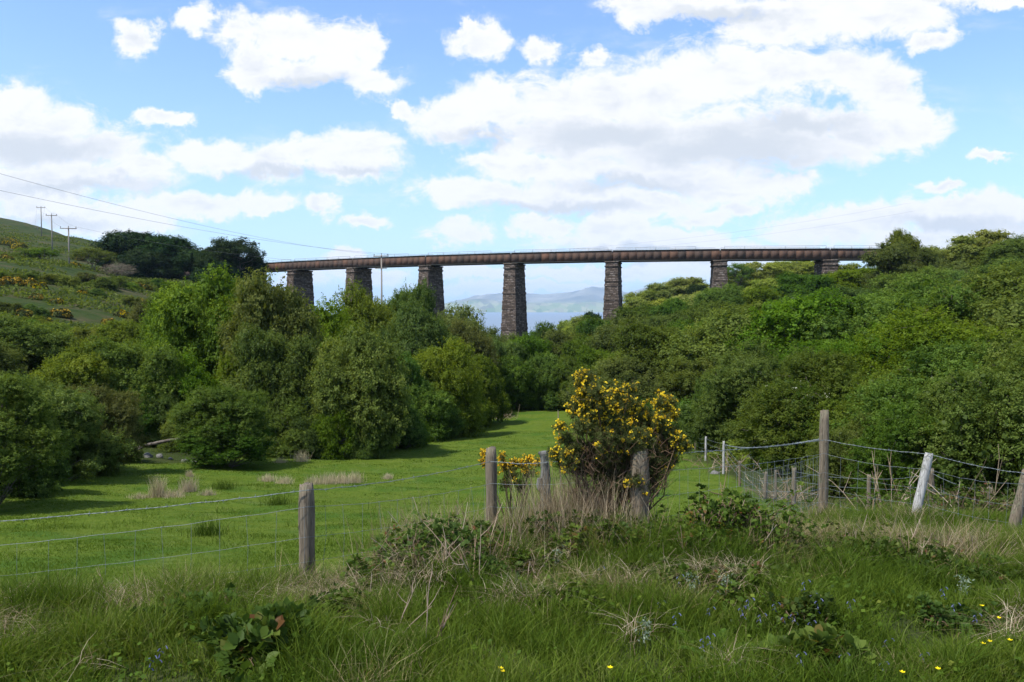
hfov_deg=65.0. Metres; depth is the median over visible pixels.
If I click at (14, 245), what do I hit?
gorse bush
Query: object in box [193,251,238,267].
pine tree
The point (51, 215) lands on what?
utility pole
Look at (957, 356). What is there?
hazel tree
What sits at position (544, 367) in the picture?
alder tree
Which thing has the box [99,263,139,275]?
bare shrub
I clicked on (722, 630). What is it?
fern
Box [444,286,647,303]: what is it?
mountains
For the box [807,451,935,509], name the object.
dead bush
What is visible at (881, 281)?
willow tree
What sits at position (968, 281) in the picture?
flowering hawthorn
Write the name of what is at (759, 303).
sallow tree
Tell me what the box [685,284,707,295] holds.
evergreen tree
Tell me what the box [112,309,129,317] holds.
gorse bush
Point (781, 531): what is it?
bramble patch
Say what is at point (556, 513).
bramble patch
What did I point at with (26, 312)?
gorse bush
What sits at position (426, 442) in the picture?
hazel tree
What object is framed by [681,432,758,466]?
alder tree
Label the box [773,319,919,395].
hazel tree
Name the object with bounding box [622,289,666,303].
oak tree
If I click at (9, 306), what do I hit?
alder tree
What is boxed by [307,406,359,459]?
hazel tree
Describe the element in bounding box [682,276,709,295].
oak tree
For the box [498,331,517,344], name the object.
sallow tree
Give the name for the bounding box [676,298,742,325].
sallow tree
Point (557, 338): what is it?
alder tree
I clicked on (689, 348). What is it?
willow tree
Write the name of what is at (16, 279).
gorse bush
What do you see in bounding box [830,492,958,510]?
bramble patch
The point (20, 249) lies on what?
hawthorn tree
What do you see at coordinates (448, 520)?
dried plant
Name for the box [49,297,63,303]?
gorse bush
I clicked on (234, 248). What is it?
pine tree
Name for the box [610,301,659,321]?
alder tree
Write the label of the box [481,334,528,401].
alder tree
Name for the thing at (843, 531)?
dry grass clump
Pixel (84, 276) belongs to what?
sallow tree
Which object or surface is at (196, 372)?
alder tree
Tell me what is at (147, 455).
stone
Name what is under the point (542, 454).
broken post
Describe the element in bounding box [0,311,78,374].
willow tree
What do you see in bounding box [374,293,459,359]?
willow tree
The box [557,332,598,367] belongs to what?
alder tree
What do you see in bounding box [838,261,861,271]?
oak tree
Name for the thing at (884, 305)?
hazel tree
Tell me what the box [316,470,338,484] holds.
straw tuft
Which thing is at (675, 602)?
green tussock
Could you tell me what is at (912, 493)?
bramble patch
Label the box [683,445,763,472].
dead bush
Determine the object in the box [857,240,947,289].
sallow tree
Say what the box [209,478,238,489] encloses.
rush clump
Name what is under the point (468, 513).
dry grass clump
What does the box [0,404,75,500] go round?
alder tree
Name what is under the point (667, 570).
bramble patch
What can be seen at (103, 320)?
gorse bush
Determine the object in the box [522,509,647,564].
bramble patch
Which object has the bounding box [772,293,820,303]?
flowering hawthorn
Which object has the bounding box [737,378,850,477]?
tree
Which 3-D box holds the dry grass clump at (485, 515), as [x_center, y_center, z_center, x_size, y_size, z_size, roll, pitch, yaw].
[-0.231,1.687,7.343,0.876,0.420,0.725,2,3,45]
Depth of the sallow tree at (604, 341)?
83.50 m
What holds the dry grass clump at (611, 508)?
on the ground at (536, 422)
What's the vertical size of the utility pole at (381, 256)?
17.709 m
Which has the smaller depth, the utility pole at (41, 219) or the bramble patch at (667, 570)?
the bramble patch at (667, 570)
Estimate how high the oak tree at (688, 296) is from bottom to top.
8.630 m
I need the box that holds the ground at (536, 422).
[0,218,1023,681]
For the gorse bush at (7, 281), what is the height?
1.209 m
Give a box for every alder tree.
[0,270,8,277]
[0,301,23,314]
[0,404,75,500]
[20,315,44,320]
[22,303,51,316]
[23,273,41,280]
[37,321,86,339]
[82,334,191,413]
[84,276,120,292]
[87,288,108,297]
[111,386,161,446]
[123,281,144,291]
[130,282,184,353]
[134,279,160,290]
[138,393,183,447]
[146,350,223,409]
[150,279,165,288]
[153,408,186,452]
[162,281,183,291]
[211,351,243,387]
[219,319,322,440]
[298,386,351,440]
[383,276,437,322]
[395,395,429,448]
[396,351,436,425]
[405,380,456,441]
[469,352,513,427]
[474,381,490,426]
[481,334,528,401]
[493,381,510,411]
[495,352,542,411]
[506,332,554,364]
[515,351,568,410]
[525,320,557,338]
[540,355,579,409]
[541,327,573,361]
[555,355,681,420]
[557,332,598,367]
[564,315,607,337]
[567,344,619,399]
[575,315,621,337]
[592,349,635,369]
[596,317,715,387]
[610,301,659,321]
[640,310,691,330]
[640,395,696,426]
[646,296,697,317]
[667,313,733,332]
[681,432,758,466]
[723,286,869,363]
[740,285,793,309]
[770,271,835,298]
[820,284,887,304]
[822,266,878,290]
[941,269,975,285]
[967,256,1022,277]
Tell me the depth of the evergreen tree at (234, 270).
169.49 m
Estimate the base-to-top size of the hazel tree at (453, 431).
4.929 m
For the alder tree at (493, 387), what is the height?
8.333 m
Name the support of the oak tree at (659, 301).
on the ground at (536, 422)
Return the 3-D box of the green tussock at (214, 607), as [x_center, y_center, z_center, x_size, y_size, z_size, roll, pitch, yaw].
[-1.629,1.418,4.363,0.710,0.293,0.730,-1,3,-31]
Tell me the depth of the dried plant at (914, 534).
6.34 m
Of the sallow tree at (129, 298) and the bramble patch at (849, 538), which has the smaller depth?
the bramble patch at (849, 538)
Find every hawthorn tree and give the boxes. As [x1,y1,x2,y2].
[13,247,45,259]
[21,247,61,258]
[66,246,117,270]
[104,275,128,287]
[727,261,753,286]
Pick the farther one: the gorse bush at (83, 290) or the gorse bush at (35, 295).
the gorse bush at (83, 290)
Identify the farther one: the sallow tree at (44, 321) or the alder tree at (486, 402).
the sallow tree at (44, 321)
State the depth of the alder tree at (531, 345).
86.13 m
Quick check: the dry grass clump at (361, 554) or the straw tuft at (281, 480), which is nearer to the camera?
the dry grass clump at (361, 554)
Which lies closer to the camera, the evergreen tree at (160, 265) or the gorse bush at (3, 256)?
the gorse bush at (3, 256)
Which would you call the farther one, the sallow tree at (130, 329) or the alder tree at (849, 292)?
the alder tree at (849, 292)
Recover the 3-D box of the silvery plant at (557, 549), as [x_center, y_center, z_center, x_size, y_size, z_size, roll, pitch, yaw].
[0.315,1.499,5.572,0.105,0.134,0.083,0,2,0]
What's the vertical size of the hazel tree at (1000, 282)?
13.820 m
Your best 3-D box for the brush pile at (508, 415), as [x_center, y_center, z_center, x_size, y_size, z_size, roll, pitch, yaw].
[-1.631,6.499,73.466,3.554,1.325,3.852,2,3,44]
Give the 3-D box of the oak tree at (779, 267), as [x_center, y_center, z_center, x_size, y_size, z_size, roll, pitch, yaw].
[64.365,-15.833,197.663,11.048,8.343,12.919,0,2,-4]
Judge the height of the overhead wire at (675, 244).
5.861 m
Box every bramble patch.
[123,582,237,634]
[191,597,323,681]
[288,595,335,626]
[305,578,391,622]
[339,546,420,590]
[370,510,513,577]
[372,529,456,568]
[439,549,523,585]
[470,520,524,550]
[500,545,574,582]
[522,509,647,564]
[525,577,618,616]
[543,506,637,541]
[611,520,671,560]
[626,553,740,594]
[629,515,718,538]
[630,515,747,558]
[649,481,828,555]
[676,561,796,611]
[700,516,808,560]
[702,561,812,601]
[753,620,876,678]
[761,590,851,630]
[787,517,932,569]
[790,540,891,575]
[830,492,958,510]
[851,531,985,580]
[853,479,990,511]
[896,548,1015,592]
[909,591,1013,640]
[923,481,1023,515]
[934,562,1023,596]
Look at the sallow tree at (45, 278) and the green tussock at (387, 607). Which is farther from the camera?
the sallow tree at (45, 278)
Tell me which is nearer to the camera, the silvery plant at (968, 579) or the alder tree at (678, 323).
the silvery plant at (968, 579)
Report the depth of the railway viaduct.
149.60 m
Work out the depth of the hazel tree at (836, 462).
24.86 m
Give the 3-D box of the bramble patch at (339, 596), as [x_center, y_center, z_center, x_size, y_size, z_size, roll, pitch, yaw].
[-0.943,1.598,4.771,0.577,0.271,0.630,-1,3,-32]
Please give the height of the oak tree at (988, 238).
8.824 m
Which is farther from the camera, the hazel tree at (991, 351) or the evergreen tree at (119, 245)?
the evergreen tree at (119, 245)
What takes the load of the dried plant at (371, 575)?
on the ground at (536, 422)
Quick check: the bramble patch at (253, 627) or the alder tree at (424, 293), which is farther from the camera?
the alder tree at (424, 293)
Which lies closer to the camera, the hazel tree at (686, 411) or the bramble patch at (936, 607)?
the bramble patch at (936, 607)
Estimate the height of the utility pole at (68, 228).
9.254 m
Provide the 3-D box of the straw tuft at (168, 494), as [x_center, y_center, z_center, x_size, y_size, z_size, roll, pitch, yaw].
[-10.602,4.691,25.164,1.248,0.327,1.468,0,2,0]
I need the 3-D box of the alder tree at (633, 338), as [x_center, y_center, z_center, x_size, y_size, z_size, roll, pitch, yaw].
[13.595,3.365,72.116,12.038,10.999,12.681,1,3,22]
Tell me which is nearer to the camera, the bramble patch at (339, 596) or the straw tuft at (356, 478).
the bramble patch at (339, 596)
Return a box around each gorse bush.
[0,236,19,244]
[0,254,13,259]
[0,278,12,285]
[2,276,23,284]
[9,242,28,248]
[15,308,33,316]
[22,277,38,285]
[28,293,44,299]
[31,282,47,288]
[41,315,52,321]
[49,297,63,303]
[49,308,73,317]
[77,288,87,293]
[100,318,113,324]
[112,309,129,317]
[142,284,152,289]
[478,448,540,518]
[545,365,692,517]
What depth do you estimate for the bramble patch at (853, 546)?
5.71 m
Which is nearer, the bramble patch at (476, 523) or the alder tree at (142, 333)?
the bramble patch at (476, 523)
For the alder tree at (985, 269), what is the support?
on the ground at (536, 422)
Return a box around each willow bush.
[0,369,142,481]
[59,380,153,473]
[166,383,282,465]
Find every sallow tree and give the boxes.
[7,272,27,278]
[36,274,61,284]
[37,319,52,323]
[48,272,76,286]
[58,326,103,347]
[64,421,113,477]
[68,275,81,284]
[72,271,99,281]
[89,317,141,344]
[121,295,141,305]
[125,298,149,325]
[435,300,487,338]
[442,316,501,374]
[481,325,507,342]
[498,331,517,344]
[568,333,601,342]
[583,312,657,353]
[653,356,720,406]
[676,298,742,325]
[736,299,780,315]
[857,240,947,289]
[885,226,924,278]
[937,258,976,274]
[941,246,996,267]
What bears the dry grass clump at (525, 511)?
on the ground at (536, 422)
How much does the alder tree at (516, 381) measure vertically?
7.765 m
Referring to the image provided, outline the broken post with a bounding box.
[536,451,551,512]
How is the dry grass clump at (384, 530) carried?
on the ground at (536, 422)
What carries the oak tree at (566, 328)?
on the ground at (536, 422)
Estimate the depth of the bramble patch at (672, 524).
6.17 m
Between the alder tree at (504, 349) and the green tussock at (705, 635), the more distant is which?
the alder tree at (504, 349)
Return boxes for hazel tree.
[0,370,85,503]
[118,445,143,463]
[170,416,275,468]
[260,394,320,458]
[282,416,328,459]
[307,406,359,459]
[342,414,392,459]
[400,420,434,447]
[429,394,469,440]
[667,366,740,449]
[679,335,819,452]
[724,346,870,479]
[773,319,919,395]
[781,267,990,350]
[801,410,896,498]
[805,360,937,476]
[829,334,1015,488]
[837,300,1023,381]
[841,392,1016,503]
[895,259,1023,329]
[904,341,1023,501]
[970,320,1023,484]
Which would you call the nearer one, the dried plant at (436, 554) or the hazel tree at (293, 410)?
the dried plant at (436, 554)
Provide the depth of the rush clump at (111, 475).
30.12 m
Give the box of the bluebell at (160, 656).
[157,646,167,672]
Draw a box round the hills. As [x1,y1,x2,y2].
[445,299,625,311]
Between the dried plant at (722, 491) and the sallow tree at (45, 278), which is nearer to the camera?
the dried plant at (722, 491)
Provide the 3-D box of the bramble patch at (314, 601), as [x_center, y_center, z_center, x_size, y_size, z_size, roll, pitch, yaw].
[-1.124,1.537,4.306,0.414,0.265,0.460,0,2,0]
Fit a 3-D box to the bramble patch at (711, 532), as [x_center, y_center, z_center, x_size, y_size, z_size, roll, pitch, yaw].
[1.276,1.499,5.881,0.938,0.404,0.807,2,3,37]
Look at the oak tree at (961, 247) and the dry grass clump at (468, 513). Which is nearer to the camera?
the dry grass clump at (468, 513)
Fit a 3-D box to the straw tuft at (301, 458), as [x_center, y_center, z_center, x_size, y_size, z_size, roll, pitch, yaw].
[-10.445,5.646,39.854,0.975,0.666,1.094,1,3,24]
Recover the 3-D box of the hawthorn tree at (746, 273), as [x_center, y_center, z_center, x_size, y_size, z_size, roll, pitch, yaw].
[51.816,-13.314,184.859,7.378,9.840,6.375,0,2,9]
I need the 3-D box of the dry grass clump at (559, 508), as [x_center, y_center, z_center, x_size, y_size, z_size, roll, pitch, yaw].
[0.432,1.208,6.368,1.056,0.756,1.182,0,2,0]
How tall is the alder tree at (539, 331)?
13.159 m
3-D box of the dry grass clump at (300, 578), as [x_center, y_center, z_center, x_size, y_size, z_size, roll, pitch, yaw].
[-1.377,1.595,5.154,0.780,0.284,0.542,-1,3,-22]
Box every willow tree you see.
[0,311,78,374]
[0,335,31,378]
[24,336,125,394]
[139,260,244,378]
[190,275,264,384]
[215,259,326,390]
[302,316,413,457]
[309,292,364,354]
[329,276,397,337]
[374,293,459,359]
[412,332,488,437]
[655,301,789,383]
[689,282,751,308]
[860,289,892,306]
[863,263,954,296]
[951,286,1023,354]
[978,232,1023,264]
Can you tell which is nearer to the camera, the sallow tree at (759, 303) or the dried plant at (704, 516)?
the dried plant at (704, 516)
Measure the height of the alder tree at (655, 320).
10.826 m
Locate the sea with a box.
[329,311,602,335]
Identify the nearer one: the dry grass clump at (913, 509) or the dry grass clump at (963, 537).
the dry grass clump at (963, 537)
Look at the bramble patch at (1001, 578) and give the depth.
5.51 m
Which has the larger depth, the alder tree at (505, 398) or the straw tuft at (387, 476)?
the alder tree at (505, 398)
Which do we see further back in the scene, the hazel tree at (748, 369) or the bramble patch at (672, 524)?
the hazel tree at (748, 369)
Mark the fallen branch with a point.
(159, 442)
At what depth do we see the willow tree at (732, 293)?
122.62 m
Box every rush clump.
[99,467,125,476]
[180,514,244,538]
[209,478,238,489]
[257,493,296,506]
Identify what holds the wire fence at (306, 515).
on the ground at (536, 422)
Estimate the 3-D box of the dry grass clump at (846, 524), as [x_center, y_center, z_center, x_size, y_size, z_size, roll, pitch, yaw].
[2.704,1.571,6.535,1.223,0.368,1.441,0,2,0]
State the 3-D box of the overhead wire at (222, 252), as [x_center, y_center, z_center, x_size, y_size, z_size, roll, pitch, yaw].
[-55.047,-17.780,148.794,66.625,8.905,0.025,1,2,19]
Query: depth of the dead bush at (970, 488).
10.70 m
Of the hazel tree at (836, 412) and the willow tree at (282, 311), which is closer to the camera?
the hazel tree at (836, 412)
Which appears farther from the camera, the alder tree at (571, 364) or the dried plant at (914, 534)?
the alder tree at (571, 364)
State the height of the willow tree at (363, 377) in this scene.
9.562 m
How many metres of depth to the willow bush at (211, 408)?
36.10 m
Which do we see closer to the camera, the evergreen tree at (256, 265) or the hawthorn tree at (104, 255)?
the hawthorn tree at (104, 255)
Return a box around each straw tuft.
[122,491,150,498]
[144,474,170,497]
[155,486,193,498]
[174,475,199,491]
[185,469,193,476]
[196,487,215,495]
[257,473,277,481]
[272,456,289,462]
[273,475,294,483]
[289,450,310,461]
[302,475,325,484]
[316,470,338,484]
[332,471,355,484]
[345,471,366,482]
[381,473,392,479]
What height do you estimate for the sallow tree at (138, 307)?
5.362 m
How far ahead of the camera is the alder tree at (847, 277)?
122.46 m
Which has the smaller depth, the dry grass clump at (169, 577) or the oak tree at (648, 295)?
the dry grass clump at (169, 577)
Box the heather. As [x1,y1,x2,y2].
[0,224,231,356]
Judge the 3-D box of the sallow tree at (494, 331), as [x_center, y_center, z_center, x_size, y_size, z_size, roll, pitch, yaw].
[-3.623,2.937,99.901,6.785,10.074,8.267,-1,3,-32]
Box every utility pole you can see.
[36,206,44,236]
[46,214,56,249]
[60,226,76,263]
[373,253,388,301]
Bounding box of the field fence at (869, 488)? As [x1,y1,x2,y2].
[694,436,992,508]
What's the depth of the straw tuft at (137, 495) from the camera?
24.83 m
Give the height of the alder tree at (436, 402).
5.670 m
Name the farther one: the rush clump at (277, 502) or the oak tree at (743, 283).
the oak tree at (743, 283)
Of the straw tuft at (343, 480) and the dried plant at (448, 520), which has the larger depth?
the straw tuft at (343, 480)
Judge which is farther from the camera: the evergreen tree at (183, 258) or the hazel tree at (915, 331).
the evergreen tree at (183, 258)
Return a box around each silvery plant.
[552,548,562,565]
[634,617,653,642]
[686,572,699,592]
[716,572,731,593]
[953,574,974,595]
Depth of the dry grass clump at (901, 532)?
6.63 m
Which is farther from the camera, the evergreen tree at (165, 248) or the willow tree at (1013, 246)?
the evergreen tree at (165, 248)
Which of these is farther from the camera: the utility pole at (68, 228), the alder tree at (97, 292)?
the utility pole at (68, 228)
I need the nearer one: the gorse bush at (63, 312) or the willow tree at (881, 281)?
the gorse bush at (63, 312)
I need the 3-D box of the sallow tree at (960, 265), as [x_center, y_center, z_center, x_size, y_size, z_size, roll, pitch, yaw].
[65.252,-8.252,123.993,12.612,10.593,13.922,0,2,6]
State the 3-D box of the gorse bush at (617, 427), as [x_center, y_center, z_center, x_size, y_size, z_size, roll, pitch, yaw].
[0.840,0.864,6.362,1.161,1.387,0.657,0,2,0]
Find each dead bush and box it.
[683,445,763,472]
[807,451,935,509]
[911,444,1013,511]
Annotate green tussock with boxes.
[144,571,266,637]
[337,580,450,633]
[475,602,603,669]
[616,576,722,630]
[648,608,758,668]
[874,622,1022,681]
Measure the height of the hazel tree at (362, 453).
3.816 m
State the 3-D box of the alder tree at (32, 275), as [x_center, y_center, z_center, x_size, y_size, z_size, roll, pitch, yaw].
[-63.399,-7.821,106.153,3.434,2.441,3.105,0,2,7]
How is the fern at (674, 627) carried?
on the ground at (536, 422)
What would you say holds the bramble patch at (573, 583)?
on the ground at (536, 422)
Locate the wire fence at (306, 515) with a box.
[0,409,1023,588]
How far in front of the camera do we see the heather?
110.30 m
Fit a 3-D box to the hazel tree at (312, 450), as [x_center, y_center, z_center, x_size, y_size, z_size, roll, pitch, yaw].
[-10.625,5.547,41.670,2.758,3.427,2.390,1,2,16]
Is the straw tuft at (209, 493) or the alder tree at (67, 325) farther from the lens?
the alder tree at (67, 325)
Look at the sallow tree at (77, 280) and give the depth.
109.93 m
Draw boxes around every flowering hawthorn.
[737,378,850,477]
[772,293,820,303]
[953,272,1011,292]
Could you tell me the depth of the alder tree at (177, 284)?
148.61 m
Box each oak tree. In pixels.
[553,320,572,329]
[561,325,572,334]
[569,315,582,322]
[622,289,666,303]
[622,296,647,314]
[640,282,680,298]
[648,298,665,305]
[662,277,693,296]
[671,290,703,306]
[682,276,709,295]
[728,273,753,288]
[739,261,777,281]
[742,278,779,292]
[758,261,798,278]
[780,261,810,275]
[797,261,838,275]
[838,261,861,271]
[922,235,984,266]
[968,228,1015,250]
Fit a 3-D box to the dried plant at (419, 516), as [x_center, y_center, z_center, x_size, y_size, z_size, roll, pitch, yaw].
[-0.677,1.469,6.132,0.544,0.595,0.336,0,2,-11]
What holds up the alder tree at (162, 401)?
on the ground at (536, 422)
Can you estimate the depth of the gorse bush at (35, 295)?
90.64 m
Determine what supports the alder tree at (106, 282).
on the ground at (536, 422)
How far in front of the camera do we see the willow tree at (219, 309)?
51.84 m
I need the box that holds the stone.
[143,453,152,457]
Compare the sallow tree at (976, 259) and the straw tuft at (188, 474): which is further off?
the sallow tree at (976, 259)
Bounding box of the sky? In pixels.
[0,0,1023,309]
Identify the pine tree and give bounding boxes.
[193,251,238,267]
[209,236,266,277]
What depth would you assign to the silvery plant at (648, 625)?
4.06 m
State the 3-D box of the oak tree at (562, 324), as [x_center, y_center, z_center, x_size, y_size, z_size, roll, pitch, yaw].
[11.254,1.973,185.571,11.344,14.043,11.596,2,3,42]
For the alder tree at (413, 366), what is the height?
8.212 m
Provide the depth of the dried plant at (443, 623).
4.04 m
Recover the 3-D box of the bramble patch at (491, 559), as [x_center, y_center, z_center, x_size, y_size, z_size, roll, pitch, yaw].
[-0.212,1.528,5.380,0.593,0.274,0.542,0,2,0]
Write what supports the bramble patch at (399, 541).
on the ground at (536, 422)
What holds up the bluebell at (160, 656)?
on the ground at (536, 422)
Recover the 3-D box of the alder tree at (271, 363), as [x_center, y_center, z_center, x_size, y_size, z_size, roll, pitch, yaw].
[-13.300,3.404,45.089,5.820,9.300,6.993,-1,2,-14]
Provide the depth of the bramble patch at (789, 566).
5.01 m
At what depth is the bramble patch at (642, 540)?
5.75 m
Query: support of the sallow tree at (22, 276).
on the ground at (536, 422)
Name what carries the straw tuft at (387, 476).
on the ground at (536, 422)
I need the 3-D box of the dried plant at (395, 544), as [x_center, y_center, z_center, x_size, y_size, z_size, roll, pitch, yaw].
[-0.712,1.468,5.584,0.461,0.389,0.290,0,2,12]
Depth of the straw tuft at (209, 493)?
25.51 m
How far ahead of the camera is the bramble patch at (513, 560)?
5.55 m
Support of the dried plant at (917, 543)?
on the ground at (536, 422)
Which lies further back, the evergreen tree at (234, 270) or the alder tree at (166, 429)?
the evergreen tree at (234, 270)
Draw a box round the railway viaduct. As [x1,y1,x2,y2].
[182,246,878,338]
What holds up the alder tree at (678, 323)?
on the ground at (536, 422)
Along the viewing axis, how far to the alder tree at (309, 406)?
43.53 m
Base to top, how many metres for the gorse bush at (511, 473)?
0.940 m
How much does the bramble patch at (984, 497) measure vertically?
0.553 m
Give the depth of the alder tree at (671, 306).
123.66 m
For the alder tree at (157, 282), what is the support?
on the ground at (536, 422)
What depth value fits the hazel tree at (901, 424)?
21.61 m
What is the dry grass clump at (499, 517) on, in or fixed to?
on the ground at (536, 422)
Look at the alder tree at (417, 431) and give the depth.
47.54 m
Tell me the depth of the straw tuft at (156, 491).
24.95 m
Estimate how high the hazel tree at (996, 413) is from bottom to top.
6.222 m
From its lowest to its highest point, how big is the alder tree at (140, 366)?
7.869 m
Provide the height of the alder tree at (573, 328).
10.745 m
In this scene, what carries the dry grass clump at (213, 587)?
on the ground at (536, 422)
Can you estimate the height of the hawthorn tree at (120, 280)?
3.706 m
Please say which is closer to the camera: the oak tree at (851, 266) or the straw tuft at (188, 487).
the straw tuft at (188, 487)
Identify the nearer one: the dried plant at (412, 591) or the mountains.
the dried plant at (412, 591)
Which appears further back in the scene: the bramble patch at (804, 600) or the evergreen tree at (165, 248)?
the evergreen tree at (165, 248)
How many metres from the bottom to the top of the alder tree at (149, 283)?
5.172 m
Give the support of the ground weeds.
on the ground at (536, 422)
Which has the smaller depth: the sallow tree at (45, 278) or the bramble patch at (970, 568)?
the bramble patch at (970, 568)
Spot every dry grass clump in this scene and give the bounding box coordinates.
[135,561,237,595]
[149,568,249,601]
[230,565,329,604]
[267,565,335,592]
[277,554,352,589]
[324,500,465,569]
[331,535,408,575]
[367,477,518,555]
[412,491,512,541]
[440,508,508,525]
[461,499,532,539]
[480,465,607,541]
[492,468,628,557]
[510,450,628,537]
[535,474,628,524]
[538,474,678,555]
[752,505,937,574]
[757,496,855,530]
[783,490,860,517]
[801,508,911,541]
[816,502,1021,565]
[842,506,1023,577]
[848,515,972,563]
[878,494,952,520]
[931,529,1016,552]
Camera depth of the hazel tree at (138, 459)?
36.41 m
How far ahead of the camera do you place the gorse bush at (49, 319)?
77.05 m
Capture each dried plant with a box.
[346,559,395,595]
[370,525,420,558]
[380,584,431,634]
[389,497,455,538]
[413,526,459,581]
[416,502,473,542]
[423,519,495,580]
[426,565,457,637]
[452,501,476,531]
[483,503,516,558]
[515,512,543,550]
[527,556,542,584]
[677,525,722,560]
[688,502,725,527]
[705,472,744,527]
[722,522,776,555]
[856,516,919,542]
[892,522,937,559]
[924,527,959,557]
[959,532,1013,559]
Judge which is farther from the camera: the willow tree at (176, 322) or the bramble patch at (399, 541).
the willow tree at (176, 322)
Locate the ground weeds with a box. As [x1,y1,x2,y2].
[0,522,1023,681]
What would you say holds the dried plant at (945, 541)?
on the ground at (536, 422)
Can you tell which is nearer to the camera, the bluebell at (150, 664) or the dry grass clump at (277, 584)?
the bluebell at (150, 664)
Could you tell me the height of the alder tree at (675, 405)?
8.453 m
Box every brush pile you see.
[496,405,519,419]
[722,469,816,500]
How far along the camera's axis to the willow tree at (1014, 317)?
45.48 m
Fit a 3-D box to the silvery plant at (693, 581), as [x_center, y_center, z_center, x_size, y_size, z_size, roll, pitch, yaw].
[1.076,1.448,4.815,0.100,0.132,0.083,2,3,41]
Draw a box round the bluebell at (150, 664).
[148,655,156,681]
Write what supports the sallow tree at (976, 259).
on the ground at (536, 422)
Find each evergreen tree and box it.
[87,228,157,268]
[117,247,185,278]
[134,231,202,275]
[167,247,205,276]
[188,258,246,285]
[198,246,243,267]
[237,257,270,281]
[584,310,601,318]
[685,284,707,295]
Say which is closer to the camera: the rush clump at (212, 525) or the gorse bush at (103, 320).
the rush clump at (212, 525)
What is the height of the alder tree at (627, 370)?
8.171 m
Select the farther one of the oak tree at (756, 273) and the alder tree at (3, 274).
the oak tree at (756, 273)
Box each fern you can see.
[669,626,725,642]
[678,628,754,657]
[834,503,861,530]
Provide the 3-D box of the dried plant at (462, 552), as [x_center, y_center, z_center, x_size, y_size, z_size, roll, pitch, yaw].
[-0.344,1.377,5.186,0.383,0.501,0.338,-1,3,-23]
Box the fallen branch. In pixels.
[138,438,178,449]
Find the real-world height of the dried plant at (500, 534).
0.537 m
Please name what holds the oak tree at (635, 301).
on the ground at (536, 422)
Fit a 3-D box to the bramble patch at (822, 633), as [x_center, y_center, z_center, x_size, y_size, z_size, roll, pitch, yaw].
[1.429,1.542,3.837,0.583,0.411,0.502,0,2,0]
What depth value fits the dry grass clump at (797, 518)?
6.74 m
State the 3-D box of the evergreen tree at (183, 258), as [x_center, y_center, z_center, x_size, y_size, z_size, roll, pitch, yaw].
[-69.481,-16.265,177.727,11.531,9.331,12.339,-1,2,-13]
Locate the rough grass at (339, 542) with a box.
[0,315,1009,560]
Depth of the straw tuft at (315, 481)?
30.38 m
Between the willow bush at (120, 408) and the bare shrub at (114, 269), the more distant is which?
the bare shrub at (114, 269)
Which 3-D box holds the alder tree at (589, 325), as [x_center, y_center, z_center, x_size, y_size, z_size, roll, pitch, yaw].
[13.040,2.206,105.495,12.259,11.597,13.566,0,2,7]
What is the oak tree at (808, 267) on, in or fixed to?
on the ground at (536, 422)
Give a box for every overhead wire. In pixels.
[0,190,383,253]
[3,174,366,253]
[79,227,367,265]
[398,212,905,254]
[466,203,906,253]
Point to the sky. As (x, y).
(403, 127)
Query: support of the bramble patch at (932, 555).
on the ground at (536, 422)
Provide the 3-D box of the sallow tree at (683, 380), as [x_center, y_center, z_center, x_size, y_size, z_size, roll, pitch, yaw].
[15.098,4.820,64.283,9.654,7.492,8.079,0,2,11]
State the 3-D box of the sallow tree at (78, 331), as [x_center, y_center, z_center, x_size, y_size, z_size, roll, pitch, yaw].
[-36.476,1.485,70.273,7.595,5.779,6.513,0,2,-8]
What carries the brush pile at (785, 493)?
on the ground at (536, 422)
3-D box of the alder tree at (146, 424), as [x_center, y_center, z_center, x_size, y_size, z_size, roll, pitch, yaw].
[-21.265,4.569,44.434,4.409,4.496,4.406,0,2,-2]
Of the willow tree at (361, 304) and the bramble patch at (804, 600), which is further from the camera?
the willow tree at (361, 304)
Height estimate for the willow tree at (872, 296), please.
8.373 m
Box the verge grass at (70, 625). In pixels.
[0,498,1023,681]
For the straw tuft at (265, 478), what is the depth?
31.53 m
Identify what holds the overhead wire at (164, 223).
attached to the utility pole at (381, 256)
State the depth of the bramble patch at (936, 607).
4.53 m
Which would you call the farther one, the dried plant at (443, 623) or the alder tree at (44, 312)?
the alder tree at (44, 312)
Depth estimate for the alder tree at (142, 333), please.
58.57 m
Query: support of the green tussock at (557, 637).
on the ground at (536, 422)
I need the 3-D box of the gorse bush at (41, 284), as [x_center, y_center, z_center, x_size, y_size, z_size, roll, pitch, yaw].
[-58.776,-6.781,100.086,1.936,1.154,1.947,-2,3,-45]
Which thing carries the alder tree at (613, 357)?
on the ground at (536, 422)
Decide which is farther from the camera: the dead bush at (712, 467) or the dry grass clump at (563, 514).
the dead bush at (712, 467)
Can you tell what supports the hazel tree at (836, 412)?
on the ground at (536, 422)
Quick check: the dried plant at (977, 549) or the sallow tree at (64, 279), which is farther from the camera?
the sallow tree at (64, 279)

